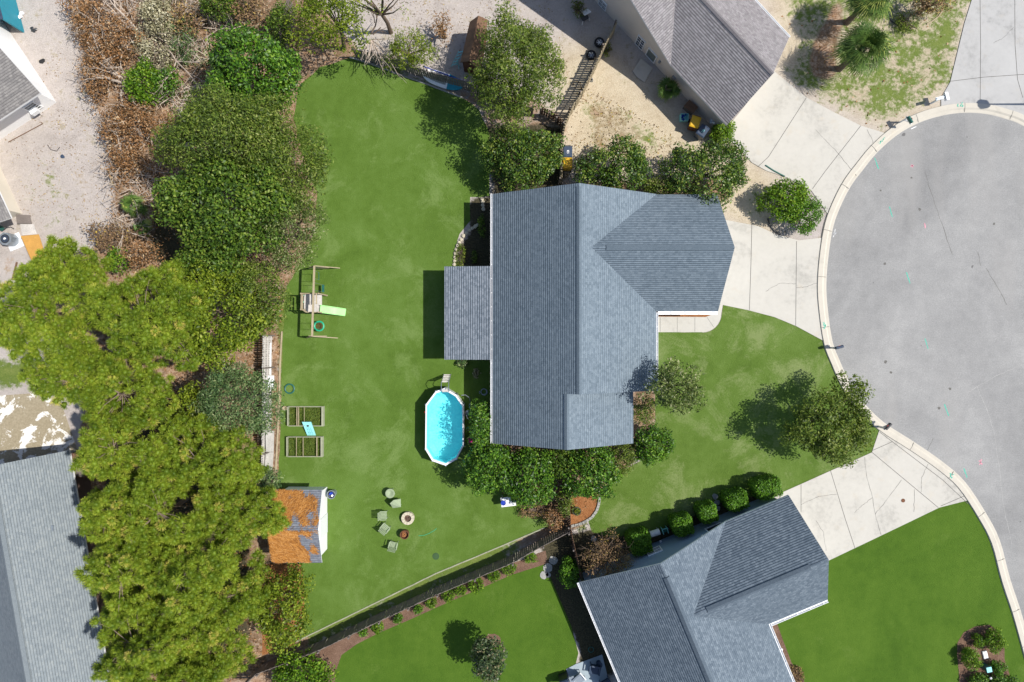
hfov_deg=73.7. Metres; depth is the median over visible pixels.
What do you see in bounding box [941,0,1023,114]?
driveway
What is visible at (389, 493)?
garden chair
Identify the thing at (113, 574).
pine tree
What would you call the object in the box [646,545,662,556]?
window
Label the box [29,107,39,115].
window unit
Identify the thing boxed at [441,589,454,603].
shrub
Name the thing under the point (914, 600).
corner lawn
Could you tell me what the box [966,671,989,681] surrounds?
bed shrub
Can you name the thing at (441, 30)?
dead shrub
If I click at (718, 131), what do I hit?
round bush
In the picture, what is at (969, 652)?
bed shrub
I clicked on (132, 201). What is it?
palm shrub
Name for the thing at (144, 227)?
palm shrub
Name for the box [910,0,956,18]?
shrub
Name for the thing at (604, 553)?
shrub
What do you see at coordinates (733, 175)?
camellia
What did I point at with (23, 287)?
pine tree
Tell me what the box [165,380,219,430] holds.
broadleaf tree
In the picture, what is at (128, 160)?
dead shrub
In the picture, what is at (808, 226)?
bush
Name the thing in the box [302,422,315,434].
lawn board
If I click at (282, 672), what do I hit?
broadleaf tree
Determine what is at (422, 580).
lawn edging
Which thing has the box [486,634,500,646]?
mulch bed
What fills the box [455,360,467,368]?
bed plant
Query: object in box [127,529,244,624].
pine tree
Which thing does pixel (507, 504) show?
cooler table
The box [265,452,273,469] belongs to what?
white board
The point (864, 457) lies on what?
slab cracks
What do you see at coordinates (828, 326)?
kerb joints
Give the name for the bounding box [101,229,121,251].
fallen branch
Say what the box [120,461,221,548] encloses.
pine tree
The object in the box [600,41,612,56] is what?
shrub
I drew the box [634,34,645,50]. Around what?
window
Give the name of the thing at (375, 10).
bare tree
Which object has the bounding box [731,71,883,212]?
driveway
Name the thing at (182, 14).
bare shrub
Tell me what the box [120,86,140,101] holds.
fallen branch
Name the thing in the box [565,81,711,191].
debris
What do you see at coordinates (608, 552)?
bare tree
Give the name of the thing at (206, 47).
leaf litter
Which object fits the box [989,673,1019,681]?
bed shrub
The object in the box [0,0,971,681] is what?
ground
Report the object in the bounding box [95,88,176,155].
dead shrub
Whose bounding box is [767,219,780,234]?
bed edging
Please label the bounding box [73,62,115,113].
dead shrub
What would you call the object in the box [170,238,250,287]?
broadleaf tree
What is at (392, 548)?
garden chair
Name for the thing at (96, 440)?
pine tree
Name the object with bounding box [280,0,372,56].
broadleaf tree
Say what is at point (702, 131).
wheeled bin
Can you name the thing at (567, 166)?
wheeled bin
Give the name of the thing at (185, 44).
shrub
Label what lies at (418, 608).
shrub
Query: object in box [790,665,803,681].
bed plant
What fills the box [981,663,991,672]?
utility box
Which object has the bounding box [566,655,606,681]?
patio slab
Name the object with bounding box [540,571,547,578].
stepping stone
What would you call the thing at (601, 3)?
window
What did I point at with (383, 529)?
garden chair
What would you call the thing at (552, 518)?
shrub
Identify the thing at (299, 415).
raised bed
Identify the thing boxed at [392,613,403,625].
shrub
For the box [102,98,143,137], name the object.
bare shrub
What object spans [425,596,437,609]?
shrub
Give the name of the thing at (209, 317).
leaf litter
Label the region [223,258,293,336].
oak tree
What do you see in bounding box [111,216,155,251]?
bare shrub
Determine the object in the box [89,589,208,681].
pine tree
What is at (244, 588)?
pine tree
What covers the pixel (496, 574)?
shrub
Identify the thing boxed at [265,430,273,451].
white board
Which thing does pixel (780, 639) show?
mulch bed
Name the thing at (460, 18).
debris
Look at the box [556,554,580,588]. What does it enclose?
clipped bush
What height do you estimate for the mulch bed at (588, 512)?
0.001 m
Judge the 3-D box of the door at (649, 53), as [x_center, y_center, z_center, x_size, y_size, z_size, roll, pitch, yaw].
[9.315,-19.101,45.697,0.060,1.107,0.858,-43,90,0]
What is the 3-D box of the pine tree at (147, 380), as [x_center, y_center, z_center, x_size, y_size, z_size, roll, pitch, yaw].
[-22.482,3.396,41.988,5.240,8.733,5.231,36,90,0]
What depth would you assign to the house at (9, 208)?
45.55 m
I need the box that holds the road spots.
[880,177,994,408]
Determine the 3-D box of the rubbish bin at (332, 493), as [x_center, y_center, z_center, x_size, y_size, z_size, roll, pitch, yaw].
[-12.083,10.264,45.940,0.580,0.720,0.574,0,90,0]
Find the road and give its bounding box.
[826,113,1023,619]
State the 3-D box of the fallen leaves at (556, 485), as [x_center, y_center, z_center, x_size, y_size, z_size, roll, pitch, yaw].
[2.798,9.231,46.269,11.643,0.176,5.903,0,90,0]
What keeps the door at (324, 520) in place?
in the shed at (302, 538)
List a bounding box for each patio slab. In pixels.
[0,393,76,463]
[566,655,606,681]
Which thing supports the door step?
on the ground at (620, 86)
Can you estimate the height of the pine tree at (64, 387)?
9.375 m
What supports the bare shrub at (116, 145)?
on the brush
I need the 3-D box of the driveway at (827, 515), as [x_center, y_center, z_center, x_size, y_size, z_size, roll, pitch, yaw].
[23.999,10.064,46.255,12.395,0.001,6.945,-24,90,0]
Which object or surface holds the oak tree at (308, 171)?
on the ground at (620, 86)
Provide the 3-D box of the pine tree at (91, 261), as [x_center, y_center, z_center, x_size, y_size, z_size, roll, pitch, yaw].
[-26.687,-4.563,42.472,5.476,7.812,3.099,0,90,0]
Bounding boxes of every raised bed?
[286,436,323,456]
[287,406,324,425]
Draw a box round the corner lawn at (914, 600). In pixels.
[778,501,1023,681]
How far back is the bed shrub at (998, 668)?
45.67 m
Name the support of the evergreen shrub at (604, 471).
on the ground at (620, 86)
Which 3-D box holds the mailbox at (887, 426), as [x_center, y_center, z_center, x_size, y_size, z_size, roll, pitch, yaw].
[24.917,5.656,45.700,0.196,1.200,0.600,42,90,0]
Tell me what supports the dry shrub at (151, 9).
on the ground at (620, 86)
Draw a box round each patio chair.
[572,669,585,681]
[588,662,600,675]
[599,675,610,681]
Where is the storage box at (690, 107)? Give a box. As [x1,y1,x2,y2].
[682,100,697,115]
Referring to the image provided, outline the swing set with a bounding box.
[300,265,345,337]
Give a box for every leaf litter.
[70,0,297,681]
[159,0,273,118]
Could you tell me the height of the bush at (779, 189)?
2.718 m
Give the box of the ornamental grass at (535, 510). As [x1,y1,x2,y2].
[518,504,557,519]
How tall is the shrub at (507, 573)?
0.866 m
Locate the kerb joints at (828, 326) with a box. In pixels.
[818,110,1022,647]
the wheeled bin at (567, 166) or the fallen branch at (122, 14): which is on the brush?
the fallen branch at (122, 14)
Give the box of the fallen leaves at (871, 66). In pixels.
[781,15,956,127]
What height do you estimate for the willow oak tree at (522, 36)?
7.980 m
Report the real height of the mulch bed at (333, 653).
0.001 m
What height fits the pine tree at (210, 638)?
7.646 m
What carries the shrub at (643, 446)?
on the ground at (620, 86)
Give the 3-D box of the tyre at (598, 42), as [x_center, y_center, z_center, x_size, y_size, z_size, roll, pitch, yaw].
[5.904,-20.192,46.170,0.670,0.220,0.666,0,90,0]
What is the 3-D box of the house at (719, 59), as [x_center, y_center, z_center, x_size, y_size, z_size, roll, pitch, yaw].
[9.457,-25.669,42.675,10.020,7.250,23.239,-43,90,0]
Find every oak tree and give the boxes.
[148,79,297,188]
[149,147,294,260]
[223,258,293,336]
[236,89,336,223]
[253,191,330,274]
[464,0,567,135]
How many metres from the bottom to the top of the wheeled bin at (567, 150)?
1.109 m
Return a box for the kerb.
[817,103,1023,655]
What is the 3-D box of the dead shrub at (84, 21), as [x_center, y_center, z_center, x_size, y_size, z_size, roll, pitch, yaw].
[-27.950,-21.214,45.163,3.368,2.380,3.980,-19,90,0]
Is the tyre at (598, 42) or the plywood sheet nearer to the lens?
the plywood sheet
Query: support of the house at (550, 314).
on the ground at (620, 86)
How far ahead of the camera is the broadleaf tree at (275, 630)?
42.96 m
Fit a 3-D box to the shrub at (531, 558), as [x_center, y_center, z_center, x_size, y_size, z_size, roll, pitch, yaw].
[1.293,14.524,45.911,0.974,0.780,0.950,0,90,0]
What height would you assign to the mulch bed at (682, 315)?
0.001 m
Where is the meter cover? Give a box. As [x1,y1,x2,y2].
[981,650,987,658]
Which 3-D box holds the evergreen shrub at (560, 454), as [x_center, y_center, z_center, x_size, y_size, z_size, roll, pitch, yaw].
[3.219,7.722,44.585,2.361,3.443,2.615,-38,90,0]
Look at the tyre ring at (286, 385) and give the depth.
46.17 m
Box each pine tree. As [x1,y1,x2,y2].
[0,233,105,376]
[16,340,128,413]
[29,238,113,284]
[68,411,179,482]
[73,525,178,632]
[75,467,146,549]
[79,348,179,429]
[82,259,218,371]
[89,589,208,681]
[106,654,232,681]
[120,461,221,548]
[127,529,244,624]
[146,600,257,681]
[152,412,268,499]
[193,455,291,553]
[209,548,270,624]
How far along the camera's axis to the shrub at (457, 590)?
45.75 m
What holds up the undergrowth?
on the ground at (620, 86)
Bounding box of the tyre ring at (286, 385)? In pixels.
[284,383,294,393]
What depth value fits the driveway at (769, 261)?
46.26 m
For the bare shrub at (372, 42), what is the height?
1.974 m
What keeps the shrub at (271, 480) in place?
on the ground at (620, 86)
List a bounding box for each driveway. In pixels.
[720,220,822,339]
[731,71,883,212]
[780,431,966,559]
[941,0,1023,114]
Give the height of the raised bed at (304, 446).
0.415 m
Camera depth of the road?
46.29 m
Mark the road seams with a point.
(995, 440)
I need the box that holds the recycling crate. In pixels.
[679,113,688,121]
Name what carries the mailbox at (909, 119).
on the ground at (620, 86)
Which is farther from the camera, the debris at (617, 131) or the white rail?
the debris at (617, 131)
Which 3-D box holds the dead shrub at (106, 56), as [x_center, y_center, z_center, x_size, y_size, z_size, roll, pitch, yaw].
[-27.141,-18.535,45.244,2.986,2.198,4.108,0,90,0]
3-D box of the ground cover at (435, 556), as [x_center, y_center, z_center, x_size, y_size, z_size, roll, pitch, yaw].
[-5.165,14.593,46.273,0.480,0.025,0.480,0,90,0]
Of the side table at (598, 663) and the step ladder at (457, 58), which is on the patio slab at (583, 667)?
the side table at (598, 663)
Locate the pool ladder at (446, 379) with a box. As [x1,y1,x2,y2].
[441,374,450,395]
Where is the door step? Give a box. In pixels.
[633,59,651,81]
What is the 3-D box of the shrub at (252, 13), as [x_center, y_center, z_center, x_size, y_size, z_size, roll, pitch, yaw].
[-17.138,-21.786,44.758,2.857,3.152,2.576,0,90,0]
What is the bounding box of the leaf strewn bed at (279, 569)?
[262,564,303,654]
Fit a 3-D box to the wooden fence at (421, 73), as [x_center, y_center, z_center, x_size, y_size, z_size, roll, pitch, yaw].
[-4.534,-17.372,45.434,12.545,1.736,0.605,19,90,0]
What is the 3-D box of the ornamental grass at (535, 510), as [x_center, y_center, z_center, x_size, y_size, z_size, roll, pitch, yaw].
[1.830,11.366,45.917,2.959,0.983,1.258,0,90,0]
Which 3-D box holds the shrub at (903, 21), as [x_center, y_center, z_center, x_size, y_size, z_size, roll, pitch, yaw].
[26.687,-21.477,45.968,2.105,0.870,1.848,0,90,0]
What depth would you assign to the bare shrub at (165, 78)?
44.95 m
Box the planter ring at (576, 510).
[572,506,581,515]
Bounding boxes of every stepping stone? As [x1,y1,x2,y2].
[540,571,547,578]
[543,563,551,571]
[549,556,557,564]
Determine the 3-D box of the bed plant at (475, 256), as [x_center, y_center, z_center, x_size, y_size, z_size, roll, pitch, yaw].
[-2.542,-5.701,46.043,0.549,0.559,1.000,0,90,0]
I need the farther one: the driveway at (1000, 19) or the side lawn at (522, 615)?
the side lawn at (522, 615)
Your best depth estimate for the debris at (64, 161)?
46.28 m
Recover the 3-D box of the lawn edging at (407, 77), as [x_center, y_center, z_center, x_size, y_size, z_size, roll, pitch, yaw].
[-7.158,-17.889,46.260,8.136,0.080,0.163,20,90,0]
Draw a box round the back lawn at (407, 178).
[277,58,562,639]
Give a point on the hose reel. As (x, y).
(664, 530)
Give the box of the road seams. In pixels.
[970,364,1023,543]
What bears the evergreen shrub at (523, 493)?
on the ground at (620, 86)
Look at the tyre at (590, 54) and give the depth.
46.09 m
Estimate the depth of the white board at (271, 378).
45.66 m
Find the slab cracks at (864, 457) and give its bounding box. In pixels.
[767,27,1013,541]
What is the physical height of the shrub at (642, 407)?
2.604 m
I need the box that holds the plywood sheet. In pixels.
[21,234,42,260]
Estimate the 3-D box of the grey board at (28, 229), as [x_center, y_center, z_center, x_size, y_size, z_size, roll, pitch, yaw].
[-32.586,-7.495,46.035,1.146,0.070,0.776,0,90,0]
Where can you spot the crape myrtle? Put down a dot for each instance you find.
(665, 385)
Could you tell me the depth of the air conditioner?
45.84 m
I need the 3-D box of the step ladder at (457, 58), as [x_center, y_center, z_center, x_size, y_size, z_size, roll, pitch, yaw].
[-3.662,-18.915,45.677,0.614,1.180,1.037,25,90,0]
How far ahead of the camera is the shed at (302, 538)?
43.78 m
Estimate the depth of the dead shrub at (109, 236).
44.95 m
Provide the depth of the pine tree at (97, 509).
38.09 m
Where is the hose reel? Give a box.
[660,526,668,533]
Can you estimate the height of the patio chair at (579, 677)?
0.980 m
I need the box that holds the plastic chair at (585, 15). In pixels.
[578,9,590,23]
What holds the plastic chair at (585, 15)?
on the ground at (620, 86)
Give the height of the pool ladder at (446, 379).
1.799 m
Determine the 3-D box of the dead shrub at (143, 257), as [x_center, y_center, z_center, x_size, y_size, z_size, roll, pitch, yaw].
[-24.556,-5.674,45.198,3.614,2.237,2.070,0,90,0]
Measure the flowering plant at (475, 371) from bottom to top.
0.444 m
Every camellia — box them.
[476,122,567,192]
[572,133,652,190]
[656,136,750,212]
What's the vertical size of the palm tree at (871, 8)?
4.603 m
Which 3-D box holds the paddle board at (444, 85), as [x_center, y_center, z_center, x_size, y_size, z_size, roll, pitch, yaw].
[-4.683,-17.544,45.823,2.909,0.596,0.860,18,90,0]
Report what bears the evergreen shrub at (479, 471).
on the back lawn at (407, 178)
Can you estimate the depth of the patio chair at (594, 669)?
45.85 m
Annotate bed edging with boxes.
[765,165,784,176]
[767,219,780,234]
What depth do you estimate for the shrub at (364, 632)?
45.72 m
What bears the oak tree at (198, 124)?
on the ground at (620, 86)
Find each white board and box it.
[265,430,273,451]
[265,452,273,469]
[266,376,273,388]
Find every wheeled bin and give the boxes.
[562,157,571,172]
[563,145,571,156]
[687,115,700,130]
[694,123,709,139]
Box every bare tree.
[342,0,412,34]
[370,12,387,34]
[578,529,631,578]
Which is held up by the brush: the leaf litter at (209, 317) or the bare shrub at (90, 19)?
the bare shrub at (90, 19)
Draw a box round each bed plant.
[455,243,466,265]
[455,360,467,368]
[470,250,477,263]
[477,212,485,237]
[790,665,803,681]
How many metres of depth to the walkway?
46.25 m
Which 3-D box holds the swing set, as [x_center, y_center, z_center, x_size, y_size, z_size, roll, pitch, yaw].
[-12.813,-2.574,45.132,3.143,2.375,4.805,0,90,0]
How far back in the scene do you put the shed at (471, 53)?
44.06 m
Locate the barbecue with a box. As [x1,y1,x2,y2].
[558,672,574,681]
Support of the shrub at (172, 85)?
on the ground at (620, 86)
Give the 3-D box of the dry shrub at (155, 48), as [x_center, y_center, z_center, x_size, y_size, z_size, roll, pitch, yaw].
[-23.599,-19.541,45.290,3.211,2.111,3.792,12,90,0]
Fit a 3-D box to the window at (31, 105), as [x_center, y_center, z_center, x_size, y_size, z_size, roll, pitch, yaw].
[-31.829,-15.521,45.356,0.805,1.016,0.060,-34,90,0]
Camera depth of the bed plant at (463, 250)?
46.07 m
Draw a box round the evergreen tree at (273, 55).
[203,20,303,115]
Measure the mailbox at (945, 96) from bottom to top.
1.140 m
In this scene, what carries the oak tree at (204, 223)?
on the ground at (620, 86)
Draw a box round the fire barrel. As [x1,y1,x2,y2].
[400,529,408,538]
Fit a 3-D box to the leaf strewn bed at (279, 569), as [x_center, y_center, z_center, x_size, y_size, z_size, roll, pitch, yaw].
[-15.500,18.208,46.278,3.000,0.001,6.167,0,90,0]
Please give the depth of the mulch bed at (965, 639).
46.28 m
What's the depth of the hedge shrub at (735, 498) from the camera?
44.55 m
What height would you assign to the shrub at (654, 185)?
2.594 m
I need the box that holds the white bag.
[18,11,23,18]
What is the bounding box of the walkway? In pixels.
[656,305,722,331]
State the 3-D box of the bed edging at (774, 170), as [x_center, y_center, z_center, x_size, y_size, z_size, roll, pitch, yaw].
[17.810,-11.512,46.230,1.511,0.087,0.136,30,90,0]
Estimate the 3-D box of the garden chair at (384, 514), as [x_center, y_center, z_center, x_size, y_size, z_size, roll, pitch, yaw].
[-8.678,11.711,45.867,0.553,0.869,0.605,-2,90,0]
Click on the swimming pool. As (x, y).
(445, 443)
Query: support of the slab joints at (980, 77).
on the driveway at (1000, 19)
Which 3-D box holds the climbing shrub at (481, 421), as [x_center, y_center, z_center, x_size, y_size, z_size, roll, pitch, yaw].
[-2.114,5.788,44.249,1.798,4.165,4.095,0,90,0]
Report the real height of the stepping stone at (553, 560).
0.050 m
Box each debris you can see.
[5,53,102,243]
[371,0,571,78]
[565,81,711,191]
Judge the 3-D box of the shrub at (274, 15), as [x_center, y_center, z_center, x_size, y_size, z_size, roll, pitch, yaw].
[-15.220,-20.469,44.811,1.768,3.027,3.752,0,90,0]
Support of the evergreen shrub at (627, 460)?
on the ground at (620, 86)
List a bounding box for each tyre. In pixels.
[586,50,595,59]
[594,37,603,47]
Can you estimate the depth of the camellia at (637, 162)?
43.24 m
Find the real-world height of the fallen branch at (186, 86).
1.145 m
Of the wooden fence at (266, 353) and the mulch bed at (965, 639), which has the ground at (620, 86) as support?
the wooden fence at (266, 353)
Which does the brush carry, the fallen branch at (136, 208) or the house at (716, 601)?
the fallen branch at (136, 208)
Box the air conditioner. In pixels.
[0,232,24,250]
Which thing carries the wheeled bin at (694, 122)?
on the ground at (620, 86)
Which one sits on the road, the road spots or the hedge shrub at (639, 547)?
the road spots
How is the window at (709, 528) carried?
in the house at (716, 601)
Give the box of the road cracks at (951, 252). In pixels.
[925,173,1006,449]
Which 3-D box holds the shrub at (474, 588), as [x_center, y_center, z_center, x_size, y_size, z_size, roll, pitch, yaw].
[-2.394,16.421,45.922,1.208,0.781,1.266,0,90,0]
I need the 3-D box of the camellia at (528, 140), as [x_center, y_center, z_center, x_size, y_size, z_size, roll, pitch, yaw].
[0.645,-11.748,43.939,5.849,4.754,4.833,0,90,0]
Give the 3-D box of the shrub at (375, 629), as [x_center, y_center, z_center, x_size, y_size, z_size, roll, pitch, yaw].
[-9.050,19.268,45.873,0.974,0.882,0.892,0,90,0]
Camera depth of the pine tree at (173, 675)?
38.97 m
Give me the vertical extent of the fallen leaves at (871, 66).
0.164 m
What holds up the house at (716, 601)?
on the ground at (620, 86)
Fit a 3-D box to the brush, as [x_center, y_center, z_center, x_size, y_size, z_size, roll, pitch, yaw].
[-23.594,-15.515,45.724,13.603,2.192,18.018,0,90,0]
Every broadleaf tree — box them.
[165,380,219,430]
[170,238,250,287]
[176,258,277,373]
[248,562,315,654]
[271,647,339,681]
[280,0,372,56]
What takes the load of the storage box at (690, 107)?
on the ground at (620, 86)
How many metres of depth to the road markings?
46.29 m
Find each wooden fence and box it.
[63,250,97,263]
[245,525,569,681]
[260,335,274,481]
[277,0,294,48]
[351,46,533,115]
[539,106,562,130]
[558,20,616,184]
[566,493,581,580]
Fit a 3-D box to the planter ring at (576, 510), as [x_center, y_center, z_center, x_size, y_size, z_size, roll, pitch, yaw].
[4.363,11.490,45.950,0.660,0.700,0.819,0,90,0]
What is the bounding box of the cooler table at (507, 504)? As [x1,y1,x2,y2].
[501,495,515,506]
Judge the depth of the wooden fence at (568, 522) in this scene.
44.91 m
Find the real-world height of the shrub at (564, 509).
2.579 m
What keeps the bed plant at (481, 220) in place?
on the ground at (620, 86)
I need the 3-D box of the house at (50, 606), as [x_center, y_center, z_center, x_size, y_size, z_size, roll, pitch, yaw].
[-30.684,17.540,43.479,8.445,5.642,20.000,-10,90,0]
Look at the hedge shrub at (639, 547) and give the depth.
44.51 m
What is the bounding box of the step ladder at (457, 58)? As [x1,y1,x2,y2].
[451,51,462,67]
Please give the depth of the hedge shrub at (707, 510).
44.52 m
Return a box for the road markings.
[823,102,967,477]
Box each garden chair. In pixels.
[377,510,387,520]
[378,522,390,534]
[385,489,394,497]
[387,540,398,552]
[390,499,400,507]
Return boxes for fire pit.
[401,511,414,524]
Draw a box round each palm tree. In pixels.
[827,17,897,82]
[841,0,897,25]
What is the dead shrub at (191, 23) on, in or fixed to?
on the ground at (620, 86)
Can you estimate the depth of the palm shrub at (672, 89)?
45.13 m
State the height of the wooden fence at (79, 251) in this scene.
1.531 m
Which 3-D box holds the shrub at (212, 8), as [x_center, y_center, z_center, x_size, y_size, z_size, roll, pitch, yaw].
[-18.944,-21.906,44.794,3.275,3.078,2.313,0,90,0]
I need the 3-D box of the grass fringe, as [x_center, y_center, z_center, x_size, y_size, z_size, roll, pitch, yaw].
[-14.079,-11.261,46.227,3.177,0.227,15.050,0,90,0]
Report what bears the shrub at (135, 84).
on the ground at (620, 86)
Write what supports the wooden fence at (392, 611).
on the ground at (620, 86)
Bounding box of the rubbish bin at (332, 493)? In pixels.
[327,489,336,498]
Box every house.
[0,19,55,139]
[0,167,21,223]
[0,450,120,681]
[444,183,734,449]
[577,495,828,681]
[595,0,789,125]
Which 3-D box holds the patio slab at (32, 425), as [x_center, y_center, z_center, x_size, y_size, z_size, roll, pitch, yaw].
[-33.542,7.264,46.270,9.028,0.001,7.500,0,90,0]
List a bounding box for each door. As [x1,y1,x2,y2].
[320,513,327,538]
[645,47,657,63]
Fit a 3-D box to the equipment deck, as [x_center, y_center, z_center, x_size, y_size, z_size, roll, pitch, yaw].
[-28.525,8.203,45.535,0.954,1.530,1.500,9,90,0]
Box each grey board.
[16,214,31,223]
[20,224,36,235]
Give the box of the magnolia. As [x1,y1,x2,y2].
[468,634,507,681]
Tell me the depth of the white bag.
46.10 m
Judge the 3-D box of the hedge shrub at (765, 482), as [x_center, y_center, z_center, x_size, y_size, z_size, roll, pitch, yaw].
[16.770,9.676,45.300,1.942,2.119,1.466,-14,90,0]
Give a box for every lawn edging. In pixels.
[275,331,282,471]
[297,527,544,641]
[349,56,462,97]
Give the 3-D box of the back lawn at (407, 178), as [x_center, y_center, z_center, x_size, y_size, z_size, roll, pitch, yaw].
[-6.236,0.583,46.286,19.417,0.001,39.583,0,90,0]
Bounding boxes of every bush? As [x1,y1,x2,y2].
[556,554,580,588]
[708,120,736,143]
[754,176,813,223]
[785,194,826,235]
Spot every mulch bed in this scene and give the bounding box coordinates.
[303,551,547,681]
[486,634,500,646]
[571,491,597,524]
[656,312,708,316]
[772,624,803,681]
[957,625,1010,681]
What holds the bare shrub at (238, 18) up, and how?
on the brush
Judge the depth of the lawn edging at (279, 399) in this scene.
46.21 m
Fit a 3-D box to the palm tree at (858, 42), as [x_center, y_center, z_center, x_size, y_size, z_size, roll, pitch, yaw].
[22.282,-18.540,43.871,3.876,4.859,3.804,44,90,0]
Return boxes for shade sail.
[0,0,23,32]
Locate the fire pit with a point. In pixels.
(407, 517)
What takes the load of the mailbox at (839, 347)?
on the ground at (620, 86)
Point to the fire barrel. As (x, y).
(404, 533)
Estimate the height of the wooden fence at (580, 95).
1.836 m
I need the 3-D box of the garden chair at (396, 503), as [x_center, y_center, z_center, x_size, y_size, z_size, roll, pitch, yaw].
[-7.775,10.900,45.887,0.689,0.830,0.647,-11,90,0]
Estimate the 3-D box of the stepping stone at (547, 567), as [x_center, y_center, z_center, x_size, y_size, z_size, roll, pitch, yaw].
[2.424,15.363,46.275,0.615,0.050,0.637,0,90,0]
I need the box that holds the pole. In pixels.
[8,122,42,141]
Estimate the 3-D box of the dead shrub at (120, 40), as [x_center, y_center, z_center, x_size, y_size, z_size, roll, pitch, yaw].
[-26.058,-19.757,45.181,4.840,2.308,4.312,0,90,0]
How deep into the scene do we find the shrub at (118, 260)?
44.71 m
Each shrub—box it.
[55,0,109,51]
[65,0,115,44]
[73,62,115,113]
[77,28,121,90]
[79,7,156,72]
[80,218,154,253]
[91,129,148,183]
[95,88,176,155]
[100,136,153,183]
[102,34,128,77]
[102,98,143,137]
[103,245,130,276]
[109,239,168,268]
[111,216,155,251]
[118,192,148,217]
[121,55,161,106]
[130,17,180,72]
[133,218,155,237]
[135,0,179,40]
[149,63,182,102]
[156,47,210,98]
[160,0,199,45]
[161,15,200,67]
[163,0,208,41]
[199,0,245,21]
[225,8,260,30]
[226,0,271,26]
[253,463,284,499]
[264,0,293,50]
[358,628,367,636]
[361,35,402,77]
[370,621,383,634]
[380,25,439,70]
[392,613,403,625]
[413,604,423,614]
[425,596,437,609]
[430,8,452,47]
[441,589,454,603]
[454,584,466,597]
[459,437,517,496]
[465,398,491,459]
[467,578,484,593]
[485,569,500,582]
[495,446,557,508]
[501,561,516,576]
[524,552,537,563]
[542,507,564,532]
[547,449,579,479]
[554,483,574,517]
[557,446,622,501]
[570,0,585,18]
[578,524,635,577]
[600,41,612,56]
[611,444,637,478]
[624,525,653,556]
[631,421,675,466]
[633,391,657,425]
[640,171,676,193]
[656,76,680,102]
[667,510,694,537]
[692,499,718,523]
[719,486,750,511]
[747,472,782,499]
[893,9,923,33]
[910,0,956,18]
[959,646,983,670]
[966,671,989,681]
[971,633,985,648]
[982,626,1007,654]
[987,660,1007,675]
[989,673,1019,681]
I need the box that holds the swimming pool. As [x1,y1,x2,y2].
[425,386,465,465]
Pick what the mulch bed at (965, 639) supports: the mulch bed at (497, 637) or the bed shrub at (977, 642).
the bed shrub at (977, 642)
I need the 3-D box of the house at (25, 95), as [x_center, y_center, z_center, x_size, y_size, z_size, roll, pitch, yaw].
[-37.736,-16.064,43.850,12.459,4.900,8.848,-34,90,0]
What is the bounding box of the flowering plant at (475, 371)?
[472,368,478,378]
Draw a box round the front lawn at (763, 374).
[588,305,878,537]
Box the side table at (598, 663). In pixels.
[596,660,601,667]
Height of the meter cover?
0.140 m
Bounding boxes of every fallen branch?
[73,29,124,90]
[93,0,139,31]
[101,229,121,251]
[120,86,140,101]
[123,187,146,239]
[158,67,200,93]
[173,15,230,75]
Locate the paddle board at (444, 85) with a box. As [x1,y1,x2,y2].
[423,67,462,90]
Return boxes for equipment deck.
[72,452,97,477]
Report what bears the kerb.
on the road
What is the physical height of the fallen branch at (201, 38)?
2.951 m
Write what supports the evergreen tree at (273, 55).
on the ground at (620, 86)
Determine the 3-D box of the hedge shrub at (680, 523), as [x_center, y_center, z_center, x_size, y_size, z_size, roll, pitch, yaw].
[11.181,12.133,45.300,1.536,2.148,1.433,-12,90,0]
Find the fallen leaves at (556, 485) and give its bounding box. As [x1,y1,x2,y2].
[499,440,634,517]
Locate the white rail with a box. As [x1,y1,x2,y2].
[266,343,271,374]
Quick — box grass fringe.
[281,64,326,285]
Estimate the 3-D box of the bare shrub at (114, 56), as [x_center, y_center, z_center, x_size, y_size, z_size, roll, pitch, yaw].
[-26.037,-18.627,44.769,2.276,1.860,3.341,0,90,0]
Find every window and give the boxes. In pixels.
[23,101,42,110]
[597,0,606,11]
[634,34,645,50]
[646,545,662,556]
[704,522,720,531]
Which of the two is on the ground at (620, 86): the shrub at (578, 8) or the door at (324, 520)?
the shrub at (578, 8)
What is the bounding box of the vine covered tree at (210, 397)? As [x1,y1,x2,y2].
[187,359,286,441]
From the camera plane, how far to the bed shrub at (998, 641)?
45.46 m
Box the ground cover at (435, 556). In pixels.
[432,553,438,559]
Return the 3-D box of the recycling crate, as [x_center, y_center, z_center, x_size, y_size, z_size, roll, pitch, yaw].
[11.611,-15.054,46.077,0.530,0.447,0.501,0,90,0]
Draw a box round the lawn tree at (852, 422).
[778,370,874,468]
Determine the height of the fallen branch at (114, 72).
3.448 m
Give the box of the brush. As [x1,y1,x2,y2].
[59,0,249,239]
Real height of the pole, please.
0.040 m
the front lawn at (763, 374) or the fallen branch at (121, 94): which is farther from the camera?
the front lawn at (763, 374)
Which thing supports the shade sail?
on the ground at (620, 86)
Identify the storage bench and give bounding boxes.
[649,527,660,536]
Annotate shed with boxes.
[267,487,327,563]
[460,16,487,74]
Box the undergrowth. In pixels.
[121,0,248,118]
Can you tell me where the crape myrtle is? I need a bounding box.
[637,356,709,415]
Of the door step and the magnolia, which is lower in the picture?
the magnolia
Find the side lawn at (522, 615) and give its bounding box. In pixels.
[335,565,577,681]
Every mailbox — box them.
[830,345,843,348]
[878,422,891,429]
[900,116,912,123]
[930,92,949,103]
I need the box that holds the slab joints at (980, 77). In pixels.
[708,13,1023,546]

